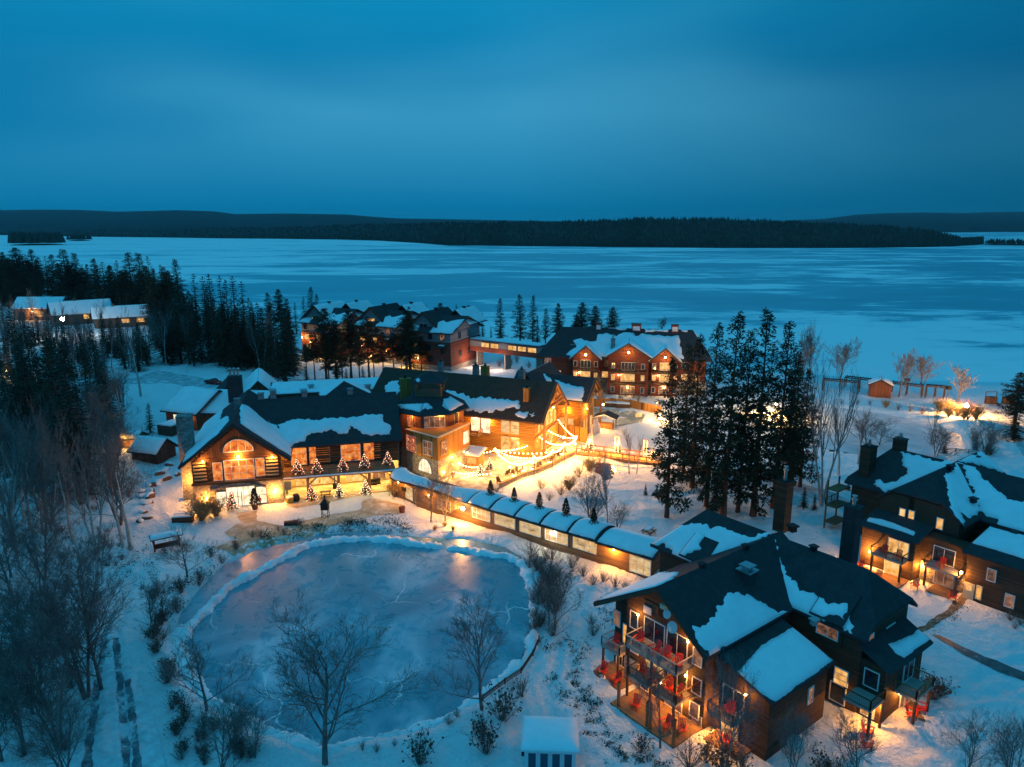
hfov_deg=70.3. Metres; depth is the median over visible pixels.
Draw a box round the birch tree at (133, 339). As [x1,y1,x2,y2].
[124,318,138,367]
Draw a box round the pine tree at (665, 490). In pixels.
[644,357,697,517]
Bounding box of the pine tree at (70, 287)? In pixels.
[61,269,81,296]
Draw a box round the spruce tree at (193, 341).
[183,320,202,359]
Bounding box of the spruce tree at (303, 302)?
[301,296,305,327]
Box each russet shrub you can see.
[527,618,541,631]
[529,605,547,626]
[531,556,546,570]
[539,563,560,583]
[552,483,572,494]
[917,405,928,413]
[963,405,978,419]
[984,444,997,455]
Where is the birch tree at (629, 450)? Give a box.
[622,427,631,473]
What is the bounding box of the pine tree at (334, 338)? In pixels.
[321,320,349,377]
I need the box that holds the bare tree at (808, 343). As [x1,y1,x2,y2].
[798,326,825,370]
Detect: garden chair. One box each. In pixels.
[596,660,607,676]
[608,632,620,646]
[609,670,622,686]
[628,693,641,711]
[632,630,644,646]
[636,660,647,672]
[647,639,661,655]
[658,644,671,657]
[658,713,672,731]
[661,676,673,694]
[669,683,684,697]
[672,652,683,666]
[676,717,686,732]
[718,728,730,746]
[723,699,734,712]
[857,559,864,566]
[860,732,874,751]
[861,719,874,738]
[875,569,882,576]
[878,544,888,555]
[892,549,902,560]
[904,702,918,720]
[910,578,919,588]
[916,701,927,714]
[936,556,946,568]
[947,589,957,600]
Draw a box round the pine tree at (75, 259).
[64,253,88,299]
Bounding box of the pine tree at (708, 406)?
[685,322,735,506]
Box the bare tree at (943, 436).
[922,421,964,456]
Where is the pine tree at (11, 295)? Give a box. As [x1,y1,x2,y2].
[5,283,19,306]
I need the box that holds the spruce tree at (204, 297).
[196,276,211,346]
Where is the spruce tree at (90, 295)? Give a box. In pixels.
[85,288,93,299]
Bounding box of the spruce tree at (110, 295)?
[107,286,114,305]
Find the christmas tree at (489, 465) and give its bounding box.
[484,457,494,470]
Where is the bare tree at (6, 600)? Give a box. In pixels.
[0,565,41,643]
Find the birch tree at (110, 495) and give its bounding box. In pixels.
[73,428,124,548]
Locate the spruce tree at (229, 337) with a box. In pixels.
[217,315,243,366]
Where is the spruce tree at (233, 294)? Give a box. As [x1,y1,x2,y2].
[225,276,242,345]
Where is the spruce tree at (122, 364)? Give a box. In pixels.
[113,330,130,366]
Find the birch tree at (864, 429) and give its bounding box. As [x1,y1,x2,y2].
[855,406,872,463]
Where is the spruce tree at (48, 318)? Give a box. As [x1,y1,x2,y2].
[40,310,59,348]
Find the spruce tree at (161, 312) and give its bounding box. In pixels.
[153,310,173,362]
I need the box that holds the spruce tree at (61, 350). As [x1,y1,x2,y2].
[55,342,68,378]
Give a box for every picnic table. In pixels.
[319,490,330,497]
[641,525,656,535]
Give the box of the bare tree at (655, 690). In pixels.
[625,631,699,748]
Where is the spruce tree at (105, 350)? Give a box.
[99,338,109,367]
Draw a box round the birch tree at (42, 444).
[27,411,62,518]
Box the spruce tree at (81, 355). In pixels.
[73,334,90,370]
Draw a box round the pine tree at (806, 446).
[763,352,816,485]
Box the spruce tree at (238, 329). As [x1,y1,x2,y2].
[230,304,247,361]
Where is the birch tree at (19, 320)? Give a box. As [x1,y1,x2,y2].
[14,302,24,344]
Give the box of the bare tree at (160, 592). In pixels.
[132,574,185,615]
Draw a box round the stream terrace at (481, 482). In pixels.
[449,438,580,490]
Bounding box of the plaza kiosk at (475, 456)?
[465,445,486,467]
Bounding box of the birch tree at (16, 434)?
[1,416,30,495]
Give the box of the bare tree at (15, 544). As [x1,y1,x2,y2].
[0,517,39,591]
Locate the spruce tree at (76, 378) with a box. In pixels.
[66,359,93,424]
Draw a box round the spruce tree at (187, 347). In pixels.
[179,320,196,364]
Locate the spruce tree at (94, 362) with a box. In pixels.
[92,359,99,399]
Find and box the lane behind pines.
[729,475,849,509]
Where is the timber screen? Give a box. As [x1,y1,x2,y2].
[557,423,587,442]
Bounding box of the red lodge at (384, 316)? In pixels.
[353,301,428,363]
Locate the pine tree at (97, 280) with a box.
[82,258,105,298]
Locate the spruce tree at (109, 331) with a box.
[103,319,115,345]
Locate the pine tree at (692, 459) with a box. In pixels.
[668,334,716,488]
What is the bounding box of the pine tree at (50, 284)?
[40,267,58,296]
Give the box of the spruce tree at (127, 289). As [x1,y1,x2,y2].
[122,285,136,303]
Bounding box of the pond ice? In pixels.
[179,532,530,745]
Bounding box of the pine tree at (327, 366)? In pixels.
[316,340,340,378]
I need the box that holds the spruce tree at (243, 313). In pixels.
[233,282,249,347]
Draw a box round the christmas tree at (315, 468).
[312,458,321,472]
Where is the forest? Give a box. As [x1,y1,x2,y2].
[0,216,983,247]
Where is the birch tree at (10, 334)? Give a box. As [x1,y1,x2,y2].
[0,305,15,370]
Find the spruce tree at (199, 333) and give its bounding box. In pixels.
[194,317,207,361]
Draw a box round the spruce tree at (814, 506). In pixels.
[811,495,817,509]
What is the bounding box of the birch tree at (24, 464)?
[8,429,36,529]
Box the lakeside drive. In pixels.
[986,404,1023,454]
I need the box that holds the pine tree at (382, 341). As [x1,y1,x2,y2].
[374,332,394,370]
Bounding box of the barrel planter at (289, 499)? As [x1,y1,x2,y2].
[285,495,293,503]
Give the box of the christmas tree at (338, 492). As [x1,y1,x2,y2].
[335,483,345,497]
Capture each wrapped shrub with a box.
[592,423,596,434]
[597,422,600,432]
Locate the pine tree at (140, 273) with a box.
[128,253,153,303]
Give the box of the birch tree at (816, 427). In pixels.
[807,393,836,476]
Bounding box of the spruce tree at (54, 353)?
[47,338,79,398]
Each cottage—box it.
[11,297,68,319]
[46,298,111,325]
[90,304,150,328]
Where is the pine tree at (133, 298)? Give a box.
[128,288,138,304]
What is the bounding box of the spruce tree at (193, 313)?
[186,295,203,346]
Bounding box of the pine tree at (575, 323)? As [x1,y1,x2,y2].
[571,314,580,326]
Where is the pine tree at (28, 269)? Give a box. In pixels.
[18,260,44,288]
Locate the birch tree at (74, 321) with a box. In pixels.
[64,304,84,348]
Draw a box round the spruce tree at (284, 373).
[263,318,304,381]
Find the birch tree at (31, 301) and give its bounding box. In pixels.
[22,289,35,319]
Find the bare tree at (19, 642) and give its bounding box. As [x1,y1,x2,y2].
[0,616,92,714]
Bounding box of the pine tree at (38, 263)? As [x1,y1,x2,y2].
[34,257,45,281]
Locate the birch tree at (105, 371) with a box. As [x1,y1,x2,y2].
[97,351,112,388]
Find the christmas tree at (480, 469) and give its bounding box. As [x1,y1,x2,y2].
[476,463,485,476]
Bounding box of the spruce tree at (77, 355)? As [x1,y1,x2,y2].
[70,324,83,362]
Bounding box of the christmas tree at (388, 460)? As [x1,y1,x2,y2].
[382,451,393,464]
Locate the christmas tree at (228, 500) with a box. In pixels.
[225,492,239,510]
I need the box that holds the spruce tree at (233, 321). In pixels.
[228,306,250,347]
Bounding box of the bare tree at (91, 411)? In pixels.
[74,401,127,458]
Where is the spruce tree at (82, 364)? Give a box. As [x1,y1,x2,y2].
[77,342,97,404]
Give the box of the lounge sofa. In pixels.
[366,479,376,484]
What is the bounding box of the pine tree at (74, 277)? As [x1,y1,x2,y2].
[64,262,88,300]
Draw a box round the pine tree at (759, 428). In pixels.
[728,307,794,519]
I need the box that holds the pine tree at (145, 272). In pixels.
[142,266,150,279]
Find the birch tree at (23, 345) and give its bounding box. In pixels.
[14,333,34,361]
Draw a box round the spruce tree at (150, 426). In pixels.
[144,403,156,432]
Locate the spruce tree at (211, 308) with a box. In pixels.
[200,274,217,346]
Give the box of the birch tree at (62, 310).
[59,301,65,334]
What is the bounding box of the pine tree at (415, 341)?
[401,323,419,368]
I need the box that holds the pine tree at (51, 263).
[40,254,64,295]
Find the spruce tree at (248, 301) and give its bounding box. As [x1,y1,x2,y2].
[245,298,252,321]
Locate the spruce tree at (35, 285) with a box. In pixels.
[30,267,42,296]
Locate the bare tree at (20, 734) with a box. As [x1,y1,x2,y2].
[0,642,43,753]
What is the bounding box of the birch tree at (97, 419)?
[85,382,112,485]
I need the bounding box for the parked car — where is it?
[204,378,221,384]
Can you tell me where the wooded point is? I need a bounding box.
[1,219,962,247]
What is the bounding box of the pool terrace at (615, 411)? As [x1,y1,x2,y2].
[594,408,620,418]
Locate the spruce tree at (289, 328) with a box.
[285,306,301,363]
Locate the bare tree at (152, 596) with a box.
[137,572,168,622]
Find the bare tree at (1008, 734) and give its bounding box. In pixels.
[977,707,1023,766]
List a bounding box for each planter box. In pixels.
[171,511,193,522]
[284,520,296,525]
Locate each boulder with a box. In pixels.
[136,493,146,497]
[136,518,143,522]
[138,509,147,513]
[139,499,153,504]
[142,514,152,519]
[144,482,152,486]
[145,491,154,498]
[152,480,161,486]
[154,470,164,475]
[162,475,171,480]
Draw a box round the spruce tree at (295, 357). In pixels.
[288,329,300,374]
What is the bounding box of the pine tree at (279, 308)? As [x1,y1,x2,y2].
[270,289,292,335]
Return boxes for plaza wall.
[498,451,575,487]
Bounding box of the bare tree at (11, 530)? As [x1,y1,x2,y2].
[0,515,29,574]
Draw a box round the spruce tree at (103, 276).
[97,262,109,295]
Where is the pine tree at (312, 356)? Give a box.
[302,339,321,379]
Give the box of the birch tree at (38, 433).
[14,393,47,509]
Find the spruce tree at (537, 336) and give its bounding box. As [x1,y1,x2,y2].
[534,318,540,342]
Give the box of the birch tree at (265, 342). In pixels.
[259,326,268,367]
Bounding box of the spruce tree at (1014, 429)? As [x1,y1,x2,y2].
[998,395,1023,442]
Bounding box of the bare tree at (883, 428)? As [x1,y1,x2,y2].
[866,418,898,444]
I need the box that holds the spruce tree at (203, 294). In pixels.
[199,292,210,329]
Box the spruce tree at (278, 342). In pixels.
[265,317,291,372]
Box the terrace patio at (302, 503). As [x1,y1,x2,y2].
[286,480,391,507]
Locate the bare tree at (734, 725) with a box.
[691,645,764,766]
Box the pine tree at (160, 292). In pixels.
[147,283,172,315]
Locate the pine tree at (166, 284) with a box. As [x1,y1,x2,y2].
[160,270,182,311]
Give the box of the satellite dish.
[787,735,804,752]
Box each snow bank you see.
[171,624,373,752]
[178,535,444,639]
[377,659,523,737]
[447,544,539,652]
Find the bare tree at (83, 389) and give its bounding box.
[78,379,100,410]
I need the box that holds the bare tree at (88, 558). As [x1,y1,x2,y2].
[6,534,122,615]
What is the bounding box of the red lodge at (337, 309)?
[297,300,372,357]
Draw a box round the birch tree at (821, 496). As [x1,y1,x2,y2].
[791,347,864,505]
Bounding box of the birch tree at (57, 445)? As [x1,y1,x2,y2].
[35,408,83,514]
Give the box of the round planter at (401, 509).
[399,506,404,512]
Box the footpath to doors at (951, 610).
[918,594,966,631]
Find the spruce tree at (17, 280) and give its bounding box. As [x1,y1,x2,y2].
[10,269,21,300]
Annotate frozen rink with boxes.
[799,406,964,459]
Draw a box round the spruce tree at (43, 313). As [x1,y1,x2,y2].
[39,307,48,336]
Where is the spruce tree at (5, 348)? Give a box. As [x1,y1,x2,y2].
[1,336,12,359]
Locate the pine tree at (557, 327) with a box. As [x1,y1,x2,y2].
[550,303,564,333]
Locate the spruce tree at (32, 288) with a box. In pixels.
[27,278,37,296]
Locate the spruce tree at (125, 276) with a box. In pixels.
[118,270,134,302]
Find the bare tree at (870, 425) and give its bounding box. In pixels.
[844,414,882,443]
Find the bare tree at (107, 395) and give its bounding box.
[80,377,131,430]
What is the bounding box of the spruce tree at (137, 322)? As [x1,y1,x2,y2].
[132,318,150,359]
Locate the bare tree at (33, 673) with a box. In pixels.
[0,588,106,750]
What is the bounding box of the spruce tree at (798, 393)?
[781,352,809,475]
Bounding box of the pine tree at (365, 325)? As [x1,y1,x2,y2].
[351,316,381,377]
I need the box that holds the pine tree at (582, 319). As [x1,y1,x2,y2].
[570,302,593,326]
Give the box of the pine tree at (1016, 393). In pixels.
[993,372,1023,424]
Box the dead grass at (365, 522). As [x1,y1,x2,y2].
[19,430,971,766]
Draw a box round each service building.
[157,386,221,436]
[200,389,279,422]
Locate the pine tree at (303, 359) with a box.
[298,345,310,376]
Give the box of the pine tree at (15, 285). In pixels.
[8,280,24,301]
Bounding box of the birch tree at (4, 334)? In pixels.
[0,318,11,363]
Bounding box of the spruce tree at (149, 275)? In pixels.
[141,256,157,303]
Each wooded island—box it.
[7,231,65,244]
[66,234,91,240]
[983,238,1023,245]
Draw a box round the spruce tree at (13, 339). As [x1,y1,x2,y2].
[2,310,29,394]
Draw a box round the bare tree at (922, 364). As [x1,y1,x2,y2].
[908,347,943,394]
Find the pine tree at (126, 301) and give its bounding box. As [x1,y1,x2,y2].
[120,294,131,304]
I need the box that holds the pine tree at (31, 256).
[23,249,45,293]
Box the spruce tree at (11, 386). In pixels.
[8,376,17,403]
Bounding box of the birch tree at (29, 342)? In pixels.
[24,328,34,359]
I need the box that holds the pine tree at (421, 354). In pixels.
[416,337,427,369]
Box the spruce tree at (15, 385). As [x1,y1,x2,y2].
[11,384,30,423]
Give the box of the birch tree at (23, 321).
[20,304,29,334]
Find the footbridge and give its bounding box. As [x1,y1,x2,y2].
[576,433,662,465]
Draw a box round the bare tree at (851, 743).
[820,710,881,766]
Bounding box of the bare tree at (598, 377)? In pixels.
[588,370,614,391]
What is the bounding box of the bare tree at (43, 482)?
[0,469,79,530]
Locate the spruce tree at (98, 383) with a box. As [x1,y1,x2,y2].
[90,366,113,433]
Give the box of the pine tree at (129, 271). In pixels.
[114,252,143,304]
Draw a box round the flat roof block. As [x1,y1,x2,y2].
[269,377,378,397]
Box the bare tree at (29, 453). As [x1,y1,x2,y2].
[5,442,58,499]
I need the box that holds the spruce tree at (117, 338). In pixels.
[113,323,127,357]
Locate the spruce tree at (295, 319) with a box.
[292,302,299,333]
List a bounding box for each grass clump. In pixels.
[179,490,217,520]
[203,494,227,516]
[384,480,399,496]
[561,476,579,489]
[580,454,601,470]
[881,400,890,407]
[930,397,953,411]
[942,405,955,416]
[953,404,962,415]
[955,404,973,418]
[966,402,987,418]
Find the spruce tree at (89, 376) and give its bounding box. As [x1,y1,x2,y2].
[81,358,96,395]
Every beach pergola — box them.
[821,378,860,391]
[843,375,871,387]
[891,380,923,397]
[924,383,945,398]
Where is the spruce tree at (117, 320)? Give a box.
[115,317,125,348]
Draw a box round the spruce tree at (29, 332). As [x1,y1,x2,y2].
[24,321,37,344]
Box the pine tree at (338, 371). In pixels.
[331,363,342,378]
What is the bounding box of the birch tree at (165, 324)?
[152,306,174,364]
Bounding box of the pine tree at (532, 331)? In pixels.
[526,295,539,341]
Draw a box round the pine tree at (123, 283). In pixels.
[111,281,125,302]
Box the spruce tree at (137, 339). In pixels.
[130,324,146,357]
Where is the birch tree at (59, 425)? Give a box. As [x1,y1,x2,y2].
[43,394,65,482]
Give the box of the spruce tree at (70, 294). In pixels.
[66,288,72,300]
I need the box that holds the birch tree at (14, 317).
[2,304,24,343]
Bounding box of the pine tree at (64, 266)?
[48,249,80,297]
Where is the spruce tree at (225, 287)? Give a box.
[221,280,232,336]
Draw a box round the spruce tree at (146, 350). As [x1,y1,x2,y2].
[140,327,155,365]
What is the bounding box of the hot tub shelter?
[592,410,619,428]
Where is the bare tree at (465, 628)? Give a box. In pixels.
[420,587,508,710]
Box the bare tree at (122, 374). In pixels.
[108,368,130,406]
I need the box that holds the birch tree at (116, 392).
[96,366,126,429]
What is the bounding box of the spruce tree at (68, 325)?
[64,313,71,342]
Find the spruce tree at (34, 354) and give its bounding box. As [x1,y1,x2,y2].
[27,341,42,396]
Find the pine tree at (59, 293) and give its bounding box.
[53,282,70,300]
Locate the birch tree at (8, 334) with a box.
[0,318,15,352]
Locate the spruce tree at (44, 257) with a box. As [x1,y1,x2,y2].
[40,256,48,289]
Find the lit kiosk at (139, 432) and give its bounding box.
[117,430,149,448]
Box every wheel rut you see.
[81,634,107,766]
[112,637,130,766]
[124,678,141,766]
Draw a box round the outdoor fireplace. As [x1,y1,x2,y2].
[319,495,329,517]
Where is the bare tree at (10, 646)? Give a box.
[0,618,38,672]
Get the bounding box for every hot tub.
[605,401,615,407]
[616,401,629,407]
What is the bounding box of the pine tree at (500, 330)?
[493,299,507,338]
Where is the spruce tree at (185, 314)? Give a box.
[181,297,192,343]
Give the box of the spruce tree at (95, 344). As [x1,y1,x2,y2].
[90,342,110,383]
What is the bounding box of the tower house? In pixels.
[397,370,469,480]
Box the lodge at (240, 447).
[175,387,402,505]
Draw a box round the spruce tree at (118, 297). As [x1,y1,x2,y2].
[114,291,122,304]
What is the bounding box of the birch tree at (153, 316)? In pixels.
[144,304,162,348]
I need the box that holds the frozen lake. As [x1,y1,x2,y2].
[0,232,1023,382]
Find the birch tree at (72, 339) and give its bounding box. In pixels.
[57,330,78,377]
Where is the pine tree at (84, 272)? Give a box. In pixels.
[71,267,94,293]
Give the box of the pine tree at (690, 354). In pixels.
[672,342,700,473]
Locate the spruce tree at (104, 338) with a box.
[95,315,118,355]
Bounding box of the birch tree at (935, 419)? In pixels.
[927,396,942,444]
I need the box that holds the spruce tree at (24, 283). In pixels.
[12,263,35,296]
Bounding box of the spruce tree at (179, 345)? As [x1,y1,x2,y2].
[172,308,186,362]
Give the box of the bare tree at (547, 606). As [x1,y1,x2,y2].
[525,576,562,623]
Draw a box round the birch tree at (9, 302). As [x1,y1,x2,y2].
[1,295,18,335]
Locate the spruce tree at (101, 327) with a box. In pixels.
[96,314,107,344]
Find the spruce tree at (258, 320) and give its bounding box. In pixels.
[251,303,265,354]
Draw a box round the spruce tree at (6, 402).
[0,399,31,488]
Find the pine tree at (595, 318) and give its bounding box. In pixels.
[587,306,604,327]
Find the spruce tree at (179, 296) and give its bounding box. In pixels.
[171,276,198,343]
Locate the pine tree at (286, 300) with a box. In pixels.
[282,299,295,328]
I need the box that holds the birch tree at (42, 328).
[40,320,52,358]
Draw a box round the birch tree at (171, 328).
[159,314,184,351]
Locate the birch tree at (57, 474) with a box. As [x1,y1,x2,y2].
[29,433,74,541]
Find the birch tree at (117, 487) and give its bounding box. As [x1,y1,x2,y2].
[84,405,131,547]
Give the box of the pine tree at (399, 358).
[396,340,405,367]
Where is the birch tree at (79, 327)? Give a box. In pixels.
[68,309,82,354]
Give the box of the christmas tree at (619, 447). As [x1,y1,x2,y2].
[615,441,623,452]
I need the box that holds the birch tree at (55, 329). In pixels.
[49,313,62,352]
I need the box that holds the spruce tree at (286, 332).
[280,319,301,373]
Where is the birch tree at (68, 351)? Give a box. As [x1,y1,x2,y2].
[59,335,77,379]
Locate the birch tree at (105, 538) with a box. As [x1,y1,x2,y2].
[77,513,116,582]
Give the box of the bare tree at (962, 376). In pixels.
[948,362,978,402]
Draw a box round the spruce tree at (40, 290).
[36,282,44,296]
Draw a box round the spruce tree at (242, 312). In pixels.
[239,300,248,334]
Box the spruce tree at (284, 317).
[268,308,301,366]
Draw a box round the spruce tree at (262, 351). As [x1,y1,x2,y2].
[251,308,269,371]
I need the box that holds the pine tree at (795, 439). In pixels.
[751,321,810,508]
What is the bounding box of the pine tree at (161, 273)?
[154,266,174,294]
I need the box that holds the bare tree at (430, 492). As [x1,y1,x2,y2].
[409,477,441,521]
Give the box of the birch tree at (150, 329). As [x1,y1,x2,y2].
[146,307,154,355]
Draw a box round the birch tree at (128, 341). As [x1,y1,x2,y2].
[111,302,141,396]
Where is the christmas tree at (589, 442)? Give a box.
[584,436,594,451]
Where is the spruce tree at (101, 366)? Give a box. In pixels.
[92,362,124,424]
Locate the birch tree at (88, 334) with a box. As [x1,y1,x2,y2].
[82,321,98,354]
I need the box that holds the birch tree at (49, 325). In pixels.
[38,307,54,349]
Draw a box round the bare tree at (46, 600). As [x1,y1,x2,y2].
[7,575,80,663]
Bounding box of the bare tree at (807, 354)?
[795,343,817,375]
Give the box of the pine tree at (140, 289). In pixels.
[133,272,152,302]
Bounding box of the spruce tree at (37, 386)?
[27,356,68,469]
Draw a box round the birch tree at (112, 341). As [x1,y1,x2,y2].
[108,318,119,371]
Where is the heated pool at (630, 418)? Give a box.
[615,411,643,426]
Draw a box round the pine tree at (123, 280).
[111,272,138,296]
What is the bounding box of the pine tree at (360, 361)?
[348,336,370,377]
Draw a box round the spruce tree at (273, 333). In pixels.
[265,321,278,352]
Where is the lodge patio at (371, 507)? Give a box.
[213,498,404,555]
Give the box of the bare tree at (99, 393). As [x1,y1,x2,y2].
[76,383,131,424]
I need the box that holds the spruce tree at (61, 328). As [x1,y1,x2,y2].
[59,323,70,358]
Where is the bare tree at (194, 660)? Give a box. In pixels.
[155,615,261,710]
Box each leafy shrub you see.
[136,620,161,638]
[136,633,166,651]
[148,641,159,652]
[150,608,169,624]
[154,653,166,666]
[155,651,175,671]
[156,607,173,620]
[162,716,187,730]
[163,713,191,735]
[165,682,186,704]
[168,572,193,592]
[170,690,195,713]
[170,728,192,751]
[172,705,193,721]
[192,738,211,754]
[193,575,204,585]
[194,720,210,739]
[195,745,214,765]
[200,709,233,730]
[201,545,222,557]
[225,741,249,759]
[229,534,242,548]
[244,738,264,758]
[293,518,304,524]
[400,722,445,765]
[456,707,509,754]
[470,706,491,736]
[477,675,523,722]
[626,727,655,753]
[691,730,719,765]
[693,730,738,766]
[730,734,756,766]
[809,742,841,766]
[920,668,960,699]
[931,671,958,696]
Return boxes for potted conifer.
[248,488,259,509]
[487,480,494,493]
[511,487,516,500]
[536,492,542,507]
[561,498,570,514]
[590,508,596,522]
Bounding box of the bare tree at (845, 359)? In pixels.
[825,336,861,386]
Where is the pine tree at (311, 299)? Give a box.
[303,286,315,311]
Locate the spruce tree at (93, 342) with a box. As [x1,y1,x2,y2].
[77,330,110,377]
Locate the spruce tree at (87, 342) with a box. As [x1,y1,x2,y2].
[83,329,91,359]
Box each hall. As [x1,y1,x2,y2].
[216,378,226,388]
[243,367,277,389]
[371,358,569,460]
[514,362,603,435]
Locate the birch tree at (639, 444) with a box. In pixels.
[633,436,645,473]
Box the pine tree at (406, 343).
[391,310,424,368]
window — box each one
[212,462,222,480]
[215,491,226,505]
[223,458,254,480]
[255,458,265,475]
[255,486,267,503]
[291,448,306,465]
[295,479,305,485]
[309,446,329,463]
[311,477,320,484]
[321,476,336,483]
[340,444,360,461]
[346,474,362,481]
[363,443,380,459]
[372,472,385,478]
[405,485,413,501]
[406,434,416,452]
[407,415,412,426]
[418,458,431,474]
[423,440,432,456]
[424,416,444,427]
[427,355,432,361]
[437,498,450,512]
[440,334,444,340]
[441,439,447,455]
[449,459,454,471]
[454,413,458,424]
[463,430,468,444]
[467,457,476,463]
[471,417,479,431]
[472,507,490,522]
[481,342,488,347]
[481,418,489,432]
[490,343,498,348]
[494,513,514,529]
[501,420,509,433]
[501,436,509,450]
[508,345,516,350]
[510,421,518,434]
[510,437,518,451]
[518,346,526,351]
[519,521,540,537]
[527,752,536,766]
[528,347,536,352]
[539,752,548,766]
[545,528,567,545]
[546,410,548,424]
[546,433,548,445]
[549,409,552,423]
[549,430,552,442]
[551,753,560,766]
[559,417,564,423]
[563,753,572,766]
[567,418,573,425]
[573,536,596,554]
[580,371,589,376]
[581,360,590,367]
[602,371,607,377]
[613,608,620,627]
[616,654,625,667]
[620,385,633,393]
[621,362,634,370]
[621,374,634,381]
[622,622,626,642]
[629,554,651,576]
[629,609,638,630]
[643,615,665,647]
[644,658,663,676]
[658,386,667,394]
[659,363,669,370]
[659,374,669,381]
[664,685,682,714]
[666,630,688,662]
[667,670,687,689]
[689,700,699,720]
[691,675,701,697]
[692,646,702,668]
[721,683,744,714]
[721,722,738,741]
[807,685,814,705]
[828,680,846,706]
[833,665,848,687]
[860,709,874,719]
[862,667,879,691]
[868,632,874,640]
[883,560,898,576]
[888,537,909,558]
[898,695,909,708]
[899,507,905,516]
[902,658,914,682]
[908,510,914,519]
[932,545,955,567]
[933,570,954,588]
[935,517,943,530]
[975,585,982,600]
[986,568,996,582]
[1003,593,1015,608]
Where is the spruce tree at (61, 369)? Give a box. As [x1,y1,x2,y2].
[54,355,75,406]
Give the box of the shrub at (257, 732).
[233,696,272,757]
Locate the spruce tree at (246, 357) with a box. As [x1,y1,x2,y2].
[239,324,253,365]
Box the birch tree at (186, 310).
[175,300,198,324]
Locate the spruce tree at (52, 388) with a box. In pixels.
[31,337,100,484]
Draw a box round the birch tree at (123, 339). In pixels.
[118,323,130,366]
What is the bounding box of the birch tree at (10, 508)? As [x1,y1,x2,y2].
[0,472,21,569]
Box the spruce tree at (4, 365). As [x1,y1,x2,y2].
[0,357,6,385]
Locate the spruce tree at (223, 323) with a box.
[211,306,233,359]
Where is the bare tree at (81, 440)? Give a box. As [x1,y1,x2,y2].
[54,421,97,470]
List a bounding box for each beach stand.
[984,391,997,403]
[1001,394,1011,404]
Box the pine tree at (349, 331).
[338,310,366,377]
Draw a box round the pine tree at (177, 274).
[169,259,187,306]
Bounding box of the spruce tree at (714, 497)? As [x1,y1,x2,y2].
[701,470,721,512]
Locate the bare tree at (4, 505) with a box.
[0,485,9,520]
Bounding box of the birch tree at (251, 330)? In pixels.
[245,306,264,367]
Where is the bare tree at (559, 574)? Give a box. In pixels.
[535,551,587,626]
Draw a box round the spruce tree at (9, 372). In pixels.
[0,360,28,414]
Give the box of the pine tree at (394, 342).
[386,333,402,367]
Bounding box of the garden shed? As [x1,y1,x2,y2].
[521,716,579,766]
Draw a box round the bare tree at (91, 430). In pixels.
[77,417,111,449]
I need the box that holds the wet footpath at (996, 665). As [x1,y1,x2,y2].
[933,635,1023,679]
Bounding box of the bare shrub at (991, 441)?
[964,414,1011,451]
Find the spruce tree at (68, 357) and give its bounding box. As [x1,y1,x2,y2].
[62,339,78,377]
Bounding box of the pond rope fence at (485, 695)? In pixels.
[482,636,539,700]
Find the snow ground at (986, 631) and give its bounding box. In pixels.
[0,289,1023,766]
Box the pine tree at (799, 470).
[793,368,826,486]
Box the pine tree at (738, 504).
[721,328,767,512]
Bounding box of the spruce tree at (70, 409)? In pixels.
[45,361,102,506]
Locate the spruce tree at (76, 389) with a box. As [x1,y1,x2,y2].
[71,385,89,430]
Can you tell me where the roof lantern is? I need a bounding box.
[319,381,370,395]
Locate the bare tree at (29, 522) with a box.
[0,505,78,580]
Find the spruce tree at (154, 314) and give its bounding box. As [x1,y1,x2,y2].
[145,303,163,349]
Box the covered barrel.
[293,493,299,501]
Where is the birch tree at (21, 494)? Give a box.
[11,400,42,517]
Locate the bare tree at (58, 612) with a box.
[0,517,149,699]
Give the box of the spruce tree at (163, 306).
[159,296,169,336]
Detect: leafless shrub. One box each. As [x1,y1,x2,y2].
[4,733,37,757]
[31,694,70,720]
[31,717,44,734]
[53,717,86,750]
[60,673,75,688]
[112,558,119,565]
[139,608,165,625]
[142,608,168,623]
[147,661,180,683]
[151,624,173,638]
[157,656,181,682]
[158,593,181,609]
[158,694,177,709]
[168,741,190,760]
[173,598,185,613]
[185,705,213,728]
[187,727,204,741]
[191,743,200,753]
[192,566,206,577]
[213,553,229,563]
[250,526,267,537]
[358,740,364,749]
[443,713,455,723]
[497,671,531,697]
[516,537,545,556]
[521,551,543,571]
[522,549,535,567]
[522,614,540,627]
[523,577,555,601]
[526,546,548,566]
[526,575,545,604]
[527,572,543,590]
[527,604,544,617]
[529,565,548,587]
[531,544,550,562]
[531,608,553,623]
[532,477,549,488]
[534,555,553,576]
[539,538,568,559]
[539,612,571,635]
[544,594,574,613]
[556,549,579,567]
[568,548,583,559]
[571,460,594,476]
[574,562,590,576]
[581,611,598,624]
[587,572,600,584]
[587,620,599,635]
[590,570,611,581]
[608,574,621,586]
[621,578,631,586]
[671,730,716,766]
[831,749,857,766]
[942,398,961,407]
[970,435,982,449]
[976,439,996,454]
[1006,609,1018,620]
[1015,615,1023,624]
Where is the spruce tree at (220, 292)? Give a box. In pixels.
[210,276,230,332]
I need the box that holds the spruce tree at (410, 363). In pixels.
[400,306,420,368]
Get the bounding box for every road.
[11,370,219,394]
[69,626,165,766]
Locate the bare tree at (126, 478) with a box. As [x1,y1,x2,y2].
[61,443,165,525]
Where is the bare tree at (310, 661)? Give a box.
[247,589,440,765]
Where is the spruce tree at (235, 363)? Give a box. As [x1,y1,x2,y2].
[224,325,248,371]
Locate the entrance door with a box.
[962,581,974,600]
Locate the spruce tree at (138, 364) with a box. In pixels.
[130,331,147,371]
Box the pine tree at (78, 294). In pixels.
[74,283,86,299]
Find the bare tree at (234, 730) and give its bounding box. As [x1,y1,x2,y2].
[191,685,263,766]
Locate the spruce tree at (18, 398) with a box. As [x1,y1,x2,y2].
[0,386,34,471]
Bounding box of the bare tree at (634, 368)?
[624,361,639,377]

